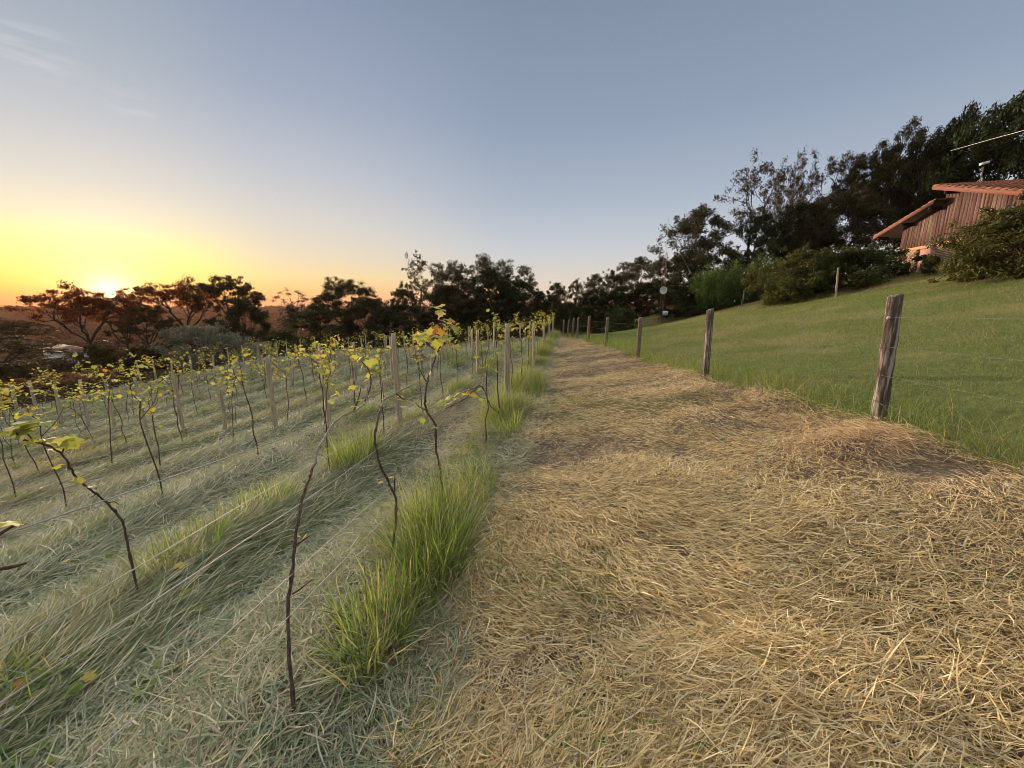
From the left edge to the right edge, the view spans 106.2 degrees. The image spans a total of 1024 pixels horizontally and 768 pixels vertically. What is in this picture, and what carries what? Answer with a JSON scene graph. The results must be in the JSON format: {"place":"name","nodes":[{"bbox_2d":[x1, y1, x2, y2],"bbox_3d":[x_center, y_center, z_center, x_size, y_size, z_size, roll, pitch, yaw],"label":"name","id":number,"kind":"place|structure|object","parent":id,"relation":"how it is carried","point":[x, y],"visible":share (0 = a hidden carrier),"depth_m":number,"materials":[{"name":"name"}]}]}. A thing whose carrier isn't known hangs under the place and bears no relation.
{"place":"outdoors","nodes":[
{"label":"outdoors","id":0,"kind":"place"},
{"bbox_2d":[0,336,562,767],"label":"vineyard ground","id":1,"kind":"structure","parent":0,"point":[266,478],"depth_m":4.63,"materials":[{"name":"plant"}]},
{"bbox_2d":[0,520,26,570],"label":"grapevine","id":2,"kind":"object","parent":1,"relation":"on","point":[11,523],"visible":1,"depth_m":0.69,"materials":[{"name":"yellow plant"}]},
{"bbox_2d":[0,380,51,472],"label":"grapevine","id":3,"kind":"object","parent":1,"relation":"on","point":[32,408],"visible":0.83,"depth_m":6.71,"materials":[{"name":"green plant"}]},
{"bbox_2d":[10,389,74,506],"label":"grapevine","id":4,"kind":"object","parent":1,"relation":"on","point":[37,418],"visible":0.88,"depth_m":4.56,"materials":[{"name":"green plant"}]},
{"bbox_2d":[0,420,138,590],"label":"grapevine","id":5,"kind":"object","parent":1,"relation":"on","point":[21,431],"visible":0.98,"depth_m":2.05,"materials":[{"name":"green plant"}]},
{"bbox_2d":[55,349,135,465],"bbox_3d":[-6.935,0.430,6.672,0.598,2.092,1.039,2,11,8],"label":"grapevine","id":6,"kind":"object","parent":1,"relation":"on","point":[97,375],"visible":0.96,"depth_m":6.53,"materials":[{"name":"green plant"}]},
{"bbox_2d":[111,364,166,496],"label":"grapevine","id":7,"kind":"object","parent":1,"relation":"on","point":[159,386],"visible":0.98,"depth_m":4.05,"materials":[{"name":"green plant"}]},
{"bbox_2d":[121,506,242,581],"bbox_3d":[-2.395,1.143,2.836,0.629,0.288,0.833,0,11,0],"label":"grass tuft","id":8,"kind":"object","parent":1,"relation":"on","point":[185,541],"visible":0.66,"depth_m":2.84,"materials":[{"name":"green plant"}]},
{"bbox_2d":[11,336,366,427],"bbox_3d":[-12.226,-0.497,17.199,0.129,1.873,22.663,2,11,8],"label":"vine trellis","id":9,"kind":"object","parent":1,"relation":"on","point":[85,408],"visible":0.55,"depth_m":11.76,"materials":[{"name":"grey wood"}]},
{"bbox_2d":[10,334,385,428],"bbox_3d":[-10.634,-0.508,16.436,0.156,1.771,22.668,2,11,8],"label":"vine trellis","id":10,"kind":"object","parent":1,"relation":"on","point":[111,408],"visible":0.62,"depth_m":11.01,"materials":[{"name":"grey wood"}]},
{"bbox_2d":[7,334,432,437],"bbox_3d":[-8.640,-1.044,18.472,0.122,1.915,28.327,2,11,8],"label":"vine trellis","id":11,"kind":"object","parent":1,"relation":"on","point":[139,395],"visible":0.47,"depth_m":10.27,"materials":[{"name":"grey wood"}]},
{"bbox_2d":[2,329,450,452],"bbox_3d":[-7.043,-1.138,17.737,0.144,2.019,28.321,2,11,8],"label":"vine trellis","id":12,"kind":"object","parent":1,"relation":"on","point":[177,398],"visible":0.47,"depth_m":9.47,"materials":[{"name":"grey wood"}]},
{"bbox_2d":[210,353,258,456],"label":"grapevine","id":13,"kind":"object","parent":1,"relation":"on","point":[232,371],"visible":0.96,"depth_m":5.31,"materials":[{"name":"green plant"}]},
{"bbox_2d":[1,327,468,462],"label":"vine trellis","id":14,"kind":"object","parent":1,"relation":"on","point":[222,401],"visible":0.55,"depth_m":8.78,"materials":[{"name":"grey wood"}]},
{"bbox_2d":[1,325,488,481],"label":"vine trellis","id":15,"kind":"object","parent":1,"relation":"on","point":[270,387],"visible":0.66,"depth_m":7.99,"materials":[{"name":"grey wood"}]},
{"bbox_2d":[13,406,487,754],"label":"fallen vine leaves","id":16,"kind":"object","parent":1,"relation":"on","point":[88,674],"visible":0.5,"depth_m":1.80,"materials":[{"name":"yellow plant"}]},
{"bbox_2d":[200,469,301,533],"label":"grass tuft","id":17,"kind":"object","parent":1,"relation":"on","point":[268,496],"visible":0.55,"depth_m":3.56,"materials":[{"name":"green plant"}]},
{"bbox_2d":[0,385,507,767],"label":"weeds","id":18,"kind":"object","parent":1,"relation":"on","point":[74,690],"visible":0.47,"depth_m":1.75,"materials":[{"name":"green plant"}]},
{"bbox_2d":[0,323,508,508],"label":"vine trellis","id":19,"kind":"object","parent":1,"relation":"on","point":[328,414],"visible":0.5,"depth_m":7.08,"materials":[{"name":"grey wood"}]},
{"bbox_2d":[0,321,529,564],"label":"vine trellis","id":20,"kind":"object","parent":1,"relation":"on","point":[395,369],"visible":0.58,"depth_m":6.08,"materials":[{"name":"grey wood"}]},
{"bbox_2d":[0,318,553,767],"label":"vine trellis","id":21,"kind":"object","parent":1,"relation":"on","point":[507,359],"visible":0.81,"depth_m":1.24,"materials":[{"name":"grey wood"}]},
{"bbox_2d":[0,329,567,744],"bbox_3d":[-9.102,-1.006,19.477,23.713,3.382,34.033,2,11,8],"label":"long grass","id":22,"kind":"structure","parent":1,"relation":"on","point":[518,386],"depth_m":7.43,"materials":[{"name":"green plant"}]},
{"bbox_2d":[294,348,337,468],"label":"grapevine","id":23,"kind":"object","parent":1,"relation":"on","point":[320,371],"visible":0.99,"depth_m":4.32,"materials":[{"name":"green plant"}]},
{"bbox_2d":[286,355,377,715],"bbox_3d":[-0.774,0.593,1.754,0.088,1.401,0.841,1,11,7],"label":"grapevine","id":24,"kind":"object","parent":1,"relation":"on","point":[369,363],"visible":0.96,"depth_m":1.46,"materials":[{"name":"brown plant"}]},
{"bbox_2d":[305,415,391,470],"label":"grass tuft","id":25,"kind":"object","parent":1,"relation":"on","point":[367,441],"visible":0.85,"depth_m":4.78,"materials":[{"name":"green plant"}]},
{"bbox_2d":[256,536,456,728],"bbox_3d":[-0.639,1.074,1.778,0.850,0.495,0.990,0,11,0],"label":"grass tuft","id":26,"kind":"object","parent":1,"relation":"on","point":[369,596],"visible":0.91,"depth_m":1.79,"materials":[{"name":"green plant"}]},
{"bbox_2d":[374,385,414,575],"bbox_3d":[-0.672,0.627,2.387,0.126,1.177,0.590,0,11,2],"label":"grapevine","id":27,"kind":"object","parent":1,"relation":"on","point":[384,473],"visible":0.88,"depth_m":2.24,"materials":[{"name":"brown plant"}]},
{"bbox_2d":[329,448,521,634],"bbox_3d":[-0.482,0.905,2.426,1.185,0.726,1.714,0,11,0],"label":"grass tuft","id":28,"kind":"object","parent":1,"relation":"on","point":[454,535],"visible":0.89,"depth_m":2.36,"materials":[{"name":"green plant"}]},
{"bbox_2d":[410,304,457,488],"bbox_3d":[-0.596,0.236,3.130,0.193,1.738,0.961,2,11,8],"label":"grapevine","id":29,"kind":"object","parent":1,"relation":"on","point":[422,338],"visible":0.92,"depth_m":2.92,"materials":[{"name":"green plant"}]},
{"bbox_2d":[432,385,498,428],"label":"grapevine","id":30,"kind":"object","parent":1,"relation":"on","point":[472,394],"visible":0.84,"depth_m":3.76,"materials":[{"name":"green plant"}]},
{"bbox_2d":[436,443,510,510],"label":"grass tuft","id":31,"kind":"object","parent":1,"relation":"on","point":[475,469],"visible":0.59,"depth_m":3.60,"materials":[{"name":"green plant"}]},
{"bbox_2d":[476,394,530,437],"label":"grass tuft","id":32,"kind":"object","parent":1,"relation":"on","point":[514,420],"visible":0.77,"depth_m":5.47,"materials":[{"name":"green plant"}]},
{"bbox_2d":[516,362,553,397],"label":"grass tuft","id":33,"kind":"object","parent":1,"relation":"on","point":[536,382],"visible":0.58,"depth_m":8.16,"materials":[{"name":"green plant"}]},
{"bbox_2d":[349,336,1023,767],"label":"dry hay","id":34,"kind":"object","parent":1,"relation":"on","point":[637,736],"visible":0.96,"depth_m":1.88},
{"bbox_2d":[0,303,684,411],"bbox_3d":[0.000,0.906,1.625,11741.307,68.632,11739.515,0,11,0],"label":"ground","id":35,"kind":"structure","parent":0,"point":[92,328],"depth_m":402.38,"materials":[{"name":"plant"}]},
{"bbox_2d":[0,359,52,390],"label":"bush","id":36,"kind":"object","parent":35,"relation":"on","point":[9,369],"visible":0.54,"depth_m":30.31,"materials":[{"name":"green plant"}]},
{"bbox_2d":[2,374,53,394],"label":"bush","id":37,"kind":"object","parent":35,"relation":"on","point":[25,388],"visible":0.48,"depth_m":25.38,"materials":[{"name":"green plant"}]},
{"bbox_2d":[0,317,59,361],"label":"acacia tree","id":38,"kind":"object","parent":35,"relation":"on","point":[25,325],"visible":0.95,"depth_m":65.99,"materials":[{"name":"green plant"}]},
{"bbox_2d":[0,334,76,385],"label":"acacia tree","id":39,"kind":"object","parent":35,"relation":"on","point":[30,347],"visible":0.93,"depth_m":49.35,"materials":[{"name":"green plant"}]},
{"bbox_2d":[0,355,107,376],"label":"acacia tree","id":40,"kind":"object","parent":35,"relation":"on","point":[64,360],"visible":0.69,"depth_m":38.25,"materials":[{"name":"green plant"}]},
{"bbox_2d":[26,372,97,388],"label":"bush","id":41,"kind":"object","parent":35,"relation":"on","point":[62,382],"visible":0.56,"depth_m":27.41,"materials":[{"name":"green plant"}]},
{"bbox_2d":[0,279,148,357],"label":"acacia tree","id":42,"kind":"object","parent":35,"relation":"on","point":[79,303],"visible":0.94,"depth_m":45.62,"materials":[{"name":"green plant"}]},
{"bbox_2d":[62,341,130,377],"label":"bush","id":43,"kind":"object","parent":35,"relation":"on","point":[94,351],"visible":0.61,"depth_m":43.86,"materials":[{"name":"green plant"}]},
{"bbox_2d":[81,289,160,365],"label":"acacia tree","id":44,"kind":"object","parent":35,"relation":"on","point":[98,318],"visible":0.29,"depth_m":50.41,"materials":[{"name":"green plant"}]},
{"bbox_2d":[100,344,162,375],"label":"bush","id":45,"kind":"object","parent":35,"relation":"on","point":[126,361],"visible":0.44,"depth_m":41.30,"materials":[{"name":"green plant"}]},
{"bbox_2d":[101,303,182,364],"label":"acacia tree","id":46,"kind":"object","parent":35,"relation":"on","point":[161,324],"visible":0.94,"depth_m":42.94,"materials":[{"name":"green plant"}]},
{"bbox_2d":[129,338,177,371],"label":"bush","id":47,"kind":"object","parent":35,"relation":"on","point":[149,353],"visible":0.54,"depth_m":37.51,"materials":[{"name":"green plant"}]},
{"bbox_2d":[120,274,235,364],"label":"acacia tree","id":48,"kind":"object","parent":35,"relation":"on","point":[177,293],"visible":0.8,"depth_m":49.38,"materials":[{"name":"green plant"}]},
{"bbox_2d":[148,322,251,367],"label":"bush","id":49,"kind":"object","parent":35,"relation":"on","point":[209,338],"visible":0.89,"depth_m":34.63,"materials":[{"name":"green plant"}]},
{"bbox_2d":[183,274,266,337],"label":"acacia tree","id":50,"kind":"object","parent":35,"relation":"on","point":[256,297],"visible":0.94,"depth_m":47.30,"materials":[{"name":"green plant"}]},
{"bbox_2d":[213,297,276,356],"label":"tree","id":51,"kind":"object","parent":35,"relation":"on","point":[240,307],"visible":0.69,"depth_m":43.81,"materials":[{"name":"green plant"}]},
{"bbox_2d":[240,341,273,360],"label":"bush","id":52,"kind":"object","parent":35,"relation":"on","point":[255,344],"visible":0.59,"depth_m":32.72,"materials":[{"name":"green plant"}]},
{"bbox_2d":[0,302,546,374],"bbox_3d":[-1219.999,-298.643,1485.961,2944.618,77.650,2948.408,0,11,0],"label":"distant woodland","id":53,"kind":"object","parent":35,"relation":"on","point":[62,333],"visible":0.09,"depth_m":479.73,"materials":[{"name":"green plant"}]},
{"bbox_2d":[259,329,310,355],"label":"bush","id":54,"kind":"object","parent":35,"relation":"on","point":[283,335],"visible":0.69,"depth_m":41.22,"materials":[{"name":"green plant"}]},
{"bbox_2d":[267,286,310,351],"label":"acacia tree","id":55,"kind":"object","parent":35,"relation":"on","point":[298,301],"visible":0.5,"depth_m":59.25,"materials":[{"name":"green plant"}]},
{"bbox_2d":[270,303,355,351],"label":"tree","id":56,"kind":"object","parent":35,"relation":"on","point":[311,319],"visible":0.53,"depth_m":44.30,"materials":[{"name":"green plant"}]},
{"bbox_2d":[305,329,359,350],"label":"bush","id":57,"kind":"object","parent":35,"relation":"on","point":[326,332],"visible":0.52,"depth_m":40.51,"materials":[{"name":"green plant"}]},
{"bbox_2d":[311,276,387,325],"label":"acacia tree","id":58,"kind":"object","parent":35,"relation":"on","point":[339,293],"visible":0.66,"depth_m":47.73,"materials":[{"name":"green plant"}]},
{"bbox_2d":[333,297,401,347],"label":"tree","id":59,"kind":"object","parent":35,"relation":"on","point":[364,307],"visible":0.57,"depth_m":43.98,"materials":[{"name":"green plant"}]},
{"bbox_2d":[349,326,415,348],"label":"bush","id":60,"kind":"object","parent":35,"relation":"on","point":[372,337],"visible":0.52,"depth_m":39.96,"materials":[{"name":"green plant"}]},
{"bbox_2d":[368,302,436,345],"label":"tree","id":61,"kind":"object","parent":35,"relation":"on","point":[399,312],"visible":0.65,"depth_m":41.98,"materials":[{"name":"green plant"}]},
{"bbox_2d":[387,281,425,320],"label":"acacia tree","id":62,"kind":"object","parent":35,"relation":"on","point":[409,294],"visible":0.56,"depth_m":50.15,"materials":[{"name":"green plant"}]},
{"bbox_2d":[401,249,434,331],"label":"eucalyptus tree","id":63,"kind":"object","parent":35,"relation":"on","point":[419,269],"visible":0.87,"depth_m":53.65,"materials":[{"name":"green plant"}]},
{"bbox_2d":[417,262,453,326],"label":"eucalyptus tree","id":64,"kind":"object","parent":35,"relation":"on","point":[434,273],"visible":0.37,"depth_m":49.86,"materials":[{"name":"green plant"}]},
{"bbox_2d":[413,282,471,340],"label":"tree","id":65,"kind":"object","parent":35,"relation":"on","point":[438,293],"visible":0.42,"depth_m":47.07,"materials":[{"name":"green plant"}]},
{"bbox_2d":[432,259,463,320],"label":"eucalyptus tree","id":66,"kind":"object","parent":35,"relation":"on","point":[450,269],"visible":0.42,"depth_m":47.85,"materials":[{"name":"green plant"}]},
{"bbox_2d":[424,297,503,342],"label":"tree","id":67,"kind":"object","parent":35,"relation":"on","point":[461,303],"visible":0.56,"depth_m":43.01,"materials":[{"name":"green plant"}]},
{"bbox_2d":[441,322,500,343],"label":"bush","id":68,"kind":"object","parent":35,"relation":"on","point":[464,327],"visible":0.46,"depth_m":40.85,"materials":[{"name":"green plant"}]},
{"bbox_2d":[456,252,509,314],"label":"eucalyptus tree","id":69,"kind":"object","parent":35,"relation":"on","point":[485,262],"visible":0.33,"depth_m":47.86,"materials":[{"name":"green plant"}]},
{"bbox_2d":[459,265,521,338],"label":"tree","id":70,"kind":"object","parent":35,"relation":"on","point":[485,276],"visible":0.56,"depth_m":44.76,"materials":[{"name":"green plant"}]},
{"bbox_2d":[494,278,550,336],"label":"tree","id":71,"kind":"object","parent":35,"relation":"on","point":[538,297],"visible":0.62,"depth_m":45.63,"materials":[{"name":"green plant"}]},
{"bbox_2d":[540,294,572,331],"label":"tree","id":72,"kind":"object","parent":35,"relation":"on","point":[553,299],"visible":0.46,"depth_m":48.42,"materials":[{"name":"green plant"}]},
{"bbox_2d":[549,302,590,333],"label":"tree","id":73,"kind":"object","parent":35,"relation":"on","point":[571,306],"visible":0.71,"depth_m":44.72,"materials":[{"name":"green plant"}]},
{"bbox_2d":[568,291,610,324],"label":"tree","id":74,"kind":"object","parent":35,"relation":"on","point":[589,303],"visible":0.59,"depth_m":48.24,"materials":[{"name":"green plant"}]},
{"bbox_2d":[576,271,613,318],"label":"eucalyptus tree","id":75,"kind":"object","parent":35,"relation":"on","point":[592,284],"visible":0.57,"depth_m":49.94,"materials":[{"name":"green plant"}]},
{"bbox_2d":[594,286,645,318],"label":"tree","id":76,"kind":"object","parent":35,"relation":"on","point":[618,293],"visible":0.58,"depth_m":47.93,"materials":[{"name":"green plant"}]},
{"bbox_2d":[618,255,663,313],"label":"eucalyptus tree","id":77,"kind":"object","parent":35,"relation":"on","point":[636,267],"visible":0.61,"depth_m":49.63,"materials":[{"name":"green plant"}]},
{"bbox_2d":[627,282,660,315],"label":"tree","id":78,"kind":"object","parent":35,"relation":"on","point":[648,287],"visible":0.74,"depth_m":46.22,"materials":[{"name":"green plant"}]},
{"bbox_2d":[0,0,1023,306],"label":"sky","id":79,"kind":"structure","parent":0,"point":[276,145],"materials":[{"name":"blue"}]},
{"bbox_2d":[411,339,1023,767],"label":"path","id":80,"kind":"structure","parent":0,"point":[945,469],"depth_m":2.91,"materials":[{"name":"straw"},{"name":"dry grass"}]},
{"bbox_2d":[443,344,1023,767],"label":"green regrowth","id":81,"kind":"object","parent":80,"relation":"on","point":[649,554],"visible":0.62,"depth_m":2.23,"materials":[{"name":"green plant"}]},
{"bbox_2d":[564,269,1023,474],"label":"lawn","id":82,"kind":"structure","parent":0,"point":[980,408],"depth_m":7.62,"materials":[{"name":"green plant"}]},
{"bbox_2d":[601,304,639,332],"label":"bush","id":83,"kind":"object","parent":82,"relation":"on","point":[621,315],"visible":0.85,"depth_m":35.85,"materials":[{"name":"green plant"}]},
{"bbox_2d":[649,283,698,317],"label":"bush","id":84,"kind":"object","parent":82,"relation":"on","point":[679,301],"visible":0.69,"depth_m":38.19,"materials":[{"name":"green plant"}]},
{"bbox_2d":[644,249,727,307],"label":"tree","id":85,"kind":"object","parent":82,"relation":"on","point":[658,282],"visible":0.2,"depth_m":41.73,"materials":[{"name":"green plant"}]},
{"bbox_2d":[643,195,749,300],"bbox_3d":[19.535,-13.113,40.814,10.518,11.629,9.853,8,14,35],"label":"tree","id":86,"kind":"object","parent":82,"relation":"on","point":[694,224],"visible":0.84,"depth_m":39.73,"materials":[{"name":"green plant"}]},
{"bbox_2d":[688,261,747,314],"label":"bamboo clump","id":87,"kind":"object","parent":82,"relation":"on","point":[710,297],"visible":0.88,"depth_m":34.42,"materials":[{"name":"green plant"}]},
{"bbox_2d":[718,147,793,271],"bbox_3d":[24.481,-15.649,39.913,6.636,15.283,4.963,8,14,36],"label":"tree","id":88,"kind":"object","parent":82,"relation":"on","point":[751,213],"visible":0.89,"depth_m":38.81,"materials":[{"name":"green plant"}]},
{"bbox_2d":[720,210,796,283],"bbox_3d":[24.970,-12.549,38.620,7.838,9.326,6.537,-2,11,-9],"label":"tree","id":89,"kind":"object","parent":82,"relation":"on","point":[761,241],"visible":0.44,"depth_m":37.09,"materials":[{"name":"green plant"}]},
{"bbox_2d":[722,251,795,305],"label":"bush","id":90,"kind":"object","parent":82,"relation":"on","point":[751,297],"visible":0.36,"depth_m":33.16,"materials":[{"name":"green plant"}]},
{"bbox_2d":[762,151,807,237],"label":"tree","id":91,"kind":"object","parent":82,"relation":"on","point":[789,191],"visible":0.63,"depth_m":39.38,"materials":[{"name":"green plant"}]},
{"bbox_2d":[562,294,1023,444],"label":"wire fence","id":92,"kind":"object","parent":82,"relation":"on","point":[887,353],"visible":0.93,"depth_m":3.99,"materials":[{"name":"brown wood"}]},
{"bbox_2d":[754,197,839,285],"bbox_3d":[28.052,-13.252,38.452,6.954,10.126,7.795,-7,13,-31],"label":"tree","id":93,"kind":"object","parent":82,"relation":"on","point":[797,209],"visible":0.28,"depth_m":36.88,"materials":[{"name":"green plant"}]},
{"bbox_2d":[776,145,820,219],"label":"tree","id":94,"kind":"object","parent":82,"relation":"on","point":[805,192],"visible":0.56,"depth_m":38.65,"materials":[{"name":"green plant"}]},
{"bbox_2d":[741,242,867,304],"bbox_3d":[16.454,-5.976,22.068,5.204,4.168,5.072,1,11,6],"label":"bush","id":95,"kind":"object","parent":82,"relation":"on","point":[784,288],"visible":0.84,"depth_m":21.60,"materials":[{"name":"green plant"}]},
{"bbox_2d":[778,224,874,283],"bbox_3d":[28.690,-11.193,35.764,7.095,6.357,7.953,3,12,14],"label":"tree","id":96,"kind":"object","parent":82,"relation":"on","point":[816,245],"visible":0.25,"depth_m":33.97,"materials":[{"name":"green plant"}]},
{"bbox_2d":[806,150,869,223],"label":"tree","id":97,"kind":"object","parent":82,"relation":"on","point":[831,171],"visible":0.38,"depth_m":38.27,"materials":[{"name":"green plant"}]},
{"bbox_2d":[780,178,900,282],"bbox_3d":[28.871,-12.615,34.392,8.598,9.794,8.471,-9,15,-39],"label":"tree","id":98,"kind":"object","parent":82,"relation":"on","point":[858,208],"visible":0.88,"depth_m":32.34,"materials":[{"name":"green plant"}]},
{"bbox_2d":[796,241,927,293],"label":"bush","id":99,"kind":"object","parent":82,"relation":"on","point":[855,259],"visible":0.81,"depth_m":20.26,"materials":[{"name":"green plant"}]},
{"bbox_2d":[816,140,924,248],"bbox_3d":[34.253,-15.838,38.061,9.205,14.872,9.503,-10,15,-41],"label":"tree","id":100,"kind":"object","parent":82,"relation":"on","point":[858,166],"visible":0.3,"depth_m":35.93,"materials":[{"name":"green plant"}]},
{"bbox_2d":[844,114,963,275],"bbox_3d":[36.101,-15.838,35.808,8.244,15.601,8.121,10,15,40],"label":"tree","id":101,"kind":"object","parent":82,"relation":"on","point":[918,142],"visible":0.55,"depth_m":33.74,"materials":[{"name":"green plant"}]},
{"bbox_2d":[873,179,1023,272],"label":"timber hut","id":102,"kind":"object","parent":82,"relation":"on","point":[963,202],"visible":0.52,"depth_m":19.06,"materials":[{"name":"wood"}]},
{"bbox_2d":[885,100,1023,246],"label":"tree","id":103,"kind":"object","parent":82,"relation":"on","point":[972,113],"visible":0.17,"depth_m":32.03,"materials":[{"name":"green plant"}]},
{"bbox_2d":[920,90,1023,197],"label":"tree","id":104,"kind":"object","parent":82,"relation":"on","point":[1013,120],"visible":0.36,"depth_m":29.72,"materials":[{"name":"green plant"}]},
{"bbox_2d":[924,188,1023,282],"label":"bush","id":105,"kind":"object","parent":82,"relation":"on","point":[977,252],"visible":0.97,"depth_m":13.18,"materials":[{"name":"green plant"}]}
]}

